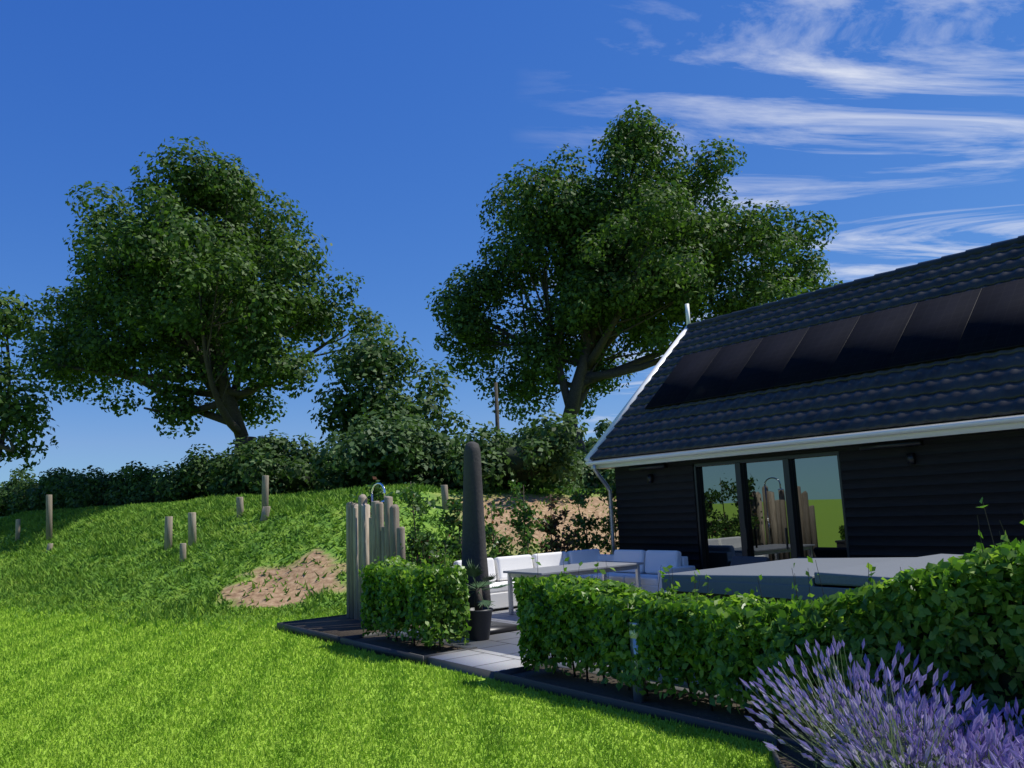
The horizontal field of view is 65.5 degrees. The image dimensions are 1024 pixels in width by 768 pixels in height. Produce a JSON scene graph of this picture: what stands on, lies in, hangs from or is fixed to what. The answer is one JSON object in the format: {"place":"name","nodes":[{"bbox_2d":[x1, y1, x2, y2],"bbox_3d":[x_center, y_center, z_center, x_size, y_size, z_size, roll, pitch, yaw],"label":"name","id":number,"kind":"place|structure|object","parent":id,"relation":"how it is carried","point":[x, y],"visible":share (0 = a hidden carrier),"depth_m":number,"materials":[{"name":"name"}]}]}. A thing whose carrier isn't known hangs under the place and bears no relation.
{"place":"outdoors","nodes":[
{"label":"outdoors","id":0,"kind":"place"},
{"bbox_2d":[0,488,773,767],"bbox_3d":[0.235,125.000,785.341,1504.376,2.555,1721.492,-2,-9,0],"label":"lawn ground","id":1,"kind":"structure","parent":0,"point":[310,576],"depth_m":16.30,"materials":[{"name":"green plant"}]},
{"bbox_2d":[0,286,64,470],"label":"tree","id":2,"kind":"object","parent":1,"relation":"on","point":[11,412],"visible":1,"depth_m":31.62,"materials":[{"name":"green plant"}]},
{"bbox_2d":[3,136,397,449],"bbox_3d":[-15.247,-1.628,37.776,16.798,18.121,12.670,-8,-11,33],"label":"oak tree","id":3,"kind":"object","parent":1,"relation":"on","point":[178,280],"visible":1,"depth_m":35.25,"materials":[{"name":"green plant"}]},
{"bbox_2d":[15,475,448,561],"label":"wooden posts","id":4,"kind":"object","parent":1,"relation":"on","point":[265,511],"visible":0.58,"depth_m":20.88,"materials":[{"name":"brown wood"}]},
{"bbox_2d":[0,408,588,516],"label":"hedge","id":5,"kind":"object","parent":1,"relation":"on","point":[536,454],"visible":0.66,"depth_m":26.67,"materials":[{"name":"green plant"}]},
{"bbox_2d":[0,482,617,646],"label":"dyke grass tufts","id":6,"kind":"object","parent":1,"relation":"on","point":[80,517],"visible":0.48,"depth_m":20.38,"materials":[{"name":"green plant"}]},
{"bbox_2d":[346,482,405,623],"bbox_3d":[-2.196,2.875,12.907,0.300,2.548,1.886,5,-11,-37],"label":"outdoor shower","id":7,"kind":"object","parent":1,"relation":"on","point":[380,529],"visible":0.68,"depth_m":13.02,"materials":[{"name":"brown wood"}]},
{"bbox_2d":[307,323,472,447],"bbox_3d":[-4.840,1.797,30.354,4.827,8.270,7.809,4,-11,-34],"label":"tree","id":8,"kind":"object","parent":1,"relation":"on","point":[358,364],"visible":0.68,"depth_m":29.93,"materials":[{"name":"green plant"}]},
{"bbox_2d":[0,593,811,767],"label":"lawn grass","id":9,"kind":"structure","parent":1,"relation":"on","point":[181,655],"depth_m":7.35,"materials":[{"name":"green plant"}]},
{"bbox_2d":[315,413,615,490],"bbox_3d":[19.112,4.737,42.581,62.885,4.405,6.779,5,-11,-37],"label":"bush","id":10,"kind":"object","parent":1,"relation":"on","point":[349,444],"visible":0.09,"depth_m":23.72,"materials":[{"name":"green plant"}]},
{"bbox_2d":[349,475,619,566],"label":"shrubs","id":11,"kind":"object","parent":1,"relation":"on","point":[519,525],"visible":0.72,"depth_m":15.49,"materials":[{"name":"green plant"}]},
{"bbox_2d":[494,382,499,433],"bbox_3d":[-0.291,1.930,27.033,0.535,4.033,0.170,-2,-9,0],"label":"timber pole","id":12,"kind":"object","parent":1,"relation":"on","point":[496,404],"visible":0.3,"depth_m":27.17,"materials":[{"name":"brown wood"}]},
{"bbox_2d":[277,614,834,767],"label":"bed edging","id":13,"kind":"object","parent":1,"relation":"on","point":[689,720],"visible":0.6,"depth_m":7.31,"materials":[{"name":"grey"}]},
{"bbox_2d":[504,418,611,449],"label":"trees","id":14,"kind":"object","parent":1,"relation":"on","point":[600,428],"visible":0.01,"depth_m":60.90,"materials":[{"name":"green plant"}]},
{"bbox_2d":[282,615,940,767],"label":"bed soil","id":15,"kind":"structure","parent":1,"relation":"on","point":[342,626],"depth_m":7.42,"materials":[{"name":"black soil"}]},
{"bbox_2d":[358,543,471,650],"bbox_3d":[-1.332,2.830,10.704,0.902,1.378,1.963,5,-11,-37],"label":"beech hedge","id":16,"kind":"object","parent":15,"relation":"on","point":[401,594],"visible":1,"depth_m":10.19,"materials":[{"name":"green plant"}]},
{"bbox_2d":[628,622,646,702],"bbox_3d":[1.123,2.487,7.085,0.100,0.715,0.100,5,-11,-37],"label":"garden bollard light","id":17,"kind":"object","parent":15,"relation":"on","point":[639,697],"visible":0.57,"depth_m":7.05,"materials":[{"name":"silver metal"}]},
{"bbox_2d":[511,497,1023,741],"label":"beech hedge","id":18,"kind":"object","parent":15,"relation":"on","point":[723,645],"visible":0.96,"depth_m":5.87,"materials":[{"name":"green plant"}]},
{"bbox_2d":[739,636,1023,767],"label":"lavender plants","id":19,"kind":"object","parent":15,"relation":"on","point":[857,739],"visible":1,"depth_m":4.41,"materials":[{"name":"purple plant"}]},
{"bbox_2d":[424,100,842,451],"bbox_3d":[6.370,-2.640,40.224,17.951,20.911,15.646,-10,-12,39],"label":"oak tree","id":20,"kind":"object","parent":1,"relation":"on","point":[638,258],"visible":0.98,"depth_m":37.77,"materials":[{"name":"green plant"}]},
{"bbox_2d":[615,430,1023,569],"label":"house walls","id":21,"kind":"structure","parent":1,"relation":"on","point":[928,503],"depth_m":11.71,"materials":[{"name":"black wood"}]},
{"bbox_2d":[593,465,614,553],"bbox_3d":[1.892,2.914,16.163,0.483,2.550,0.091,5,-11,-37],"label":"downpipe","id":22,"kind":"object","parent":21,"relation":"attached to","point":[601,478],"visible":0.68,"depth_m":16.27,"materials":[{"name":"grey metal"}]},
{"bbox_2d":[693,451,850,568],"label":"house door frames","id":23,"kind":"structure","parent":21,"relation":"in","point":[790,504],"depth_m":13.75,"materials":[{"name":"black metal"}]},
{"bbox_2d":[699,455,847,568],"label":"glass pane","id":24,"kind":"structure","parent":23,"relation":"in","point":[820,519],"depth_m":13.54,"materials":[{"name":"clear glass"}]},
{"bbox_2d":[590,235,1023,460],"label":"house roof","id":25,"kind":"structure","parent":21,"relation":"on","point":[986,385],"depth_m":13.75,"materials":[{"name":"black tile"}]},
{"bbox_2d":[584,303,1023,468],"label":"roof trim","id":26,"kind":"structure","parent":25,"relation":"attached to","point":[977,426],"depth_m":12.66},
{"bbox_2d":[600,428,1023,482],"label":"roof soffit","id":27,"kind":"structure","parent":25,"relation":"attached to","point":[911,458],"depth_m":11.87,"materials":[{"name":"black wood"}]},
{"bbox_2d":[645,289,1023,408],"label":"solar panel frames","id":28,"kind":"structure","parent":25,"relation":"on","point":[991,350],"depth_m":13.06,"materials":[{"name":"black metal"}]},
{"bbox_2d":[645,278,1023,407],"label":"solar panels","id":29,"kind":"object","parent":25,"relation":"on","point":[931,329],"visible":1,"depth_m":13.66,"materials":[{"name":"black glass"}]},
{"bbox_2d":[0,0,1023,486],"label":"sky","id":30,"kind":"structure","parent":0,"point":[388,122],"materials":[{"name":"blue"}]},
{"bbox_2d":[390,606,1014,743],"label":"patio paving","id":31,"kind":"structure","parent":0,"point":[491,655],"depth_m":9.38,"materials":[{"name":"grey concrete"}]},
{"bbox_2d":[434,442,519,637],"bbox_3d":[-0.557,2.193,11.555,0.900,2.694,0.900,5,-11,-37],"label":"closed parasol","id":32,"kind":"object","parent":31,"relation":"on","point":[473,537],"visible":0.62,"depth_m":11.39,"materials":[{"name":"black fabric"}]},
{"bbox_2d":[465,558,511,640],"bbox_3d":[-0.437,2.876,10.685,0.921,1.062,0.965,5,-11,-37],"label":"potted plant","id":33,"kind":"object","parent":31,"relation":"on","point":[479,622],"visible":0.79,"depth_m":10.54,"materials":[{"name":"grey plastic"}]},
{"bbox_2d":[503,561,643,614],"bbox_3d":[1.078,3.430,13.409,2.300,0.698,1.000,5,-11,-37],"label":"outdoor table","id":34,"kind":"object","parent":31,"relation":"on","point":[583,568],"visible":0.77,"depth_m":13.13,"materials":[{"name":"silver metal"}]},
{"bbox_2d":[453,549,694,608],"bbox_3d":[1.003,3.433,13.967,3.640,0.832,2.640,5,-11,-37],"label":"lounge sofa","id":35,"kind":"object","parent":31,"relation":"on","point":[655,561],"visible":0.47,"depth_m":14.46,"materials":[{"name":"white fabric"}]},
{"bbox_2d":[662,554,1014,725],"bbox_3d":[3.417,2.261,7.764,2.391,1.044,3.990,5,-11,-37],"label":"spa tub","id":36,"kind":"object","parent":31,"relation":"on","point":[836,575],"visible":0.26,"depth_m":7.50,"materials":[{"name":"grey"}]},
{"bbox_2d":[730,556,769,565],"bbox_3d":[3.152,3.055,11.959,1.622,0.812,0.660,5,-11,-37],"label":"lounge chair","id":37,"kind":"object","parent":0,"point":[739,560],"visible":0.09,"depth_m":12.46,"materials":[{"name":"grey fabric"}]}
]}

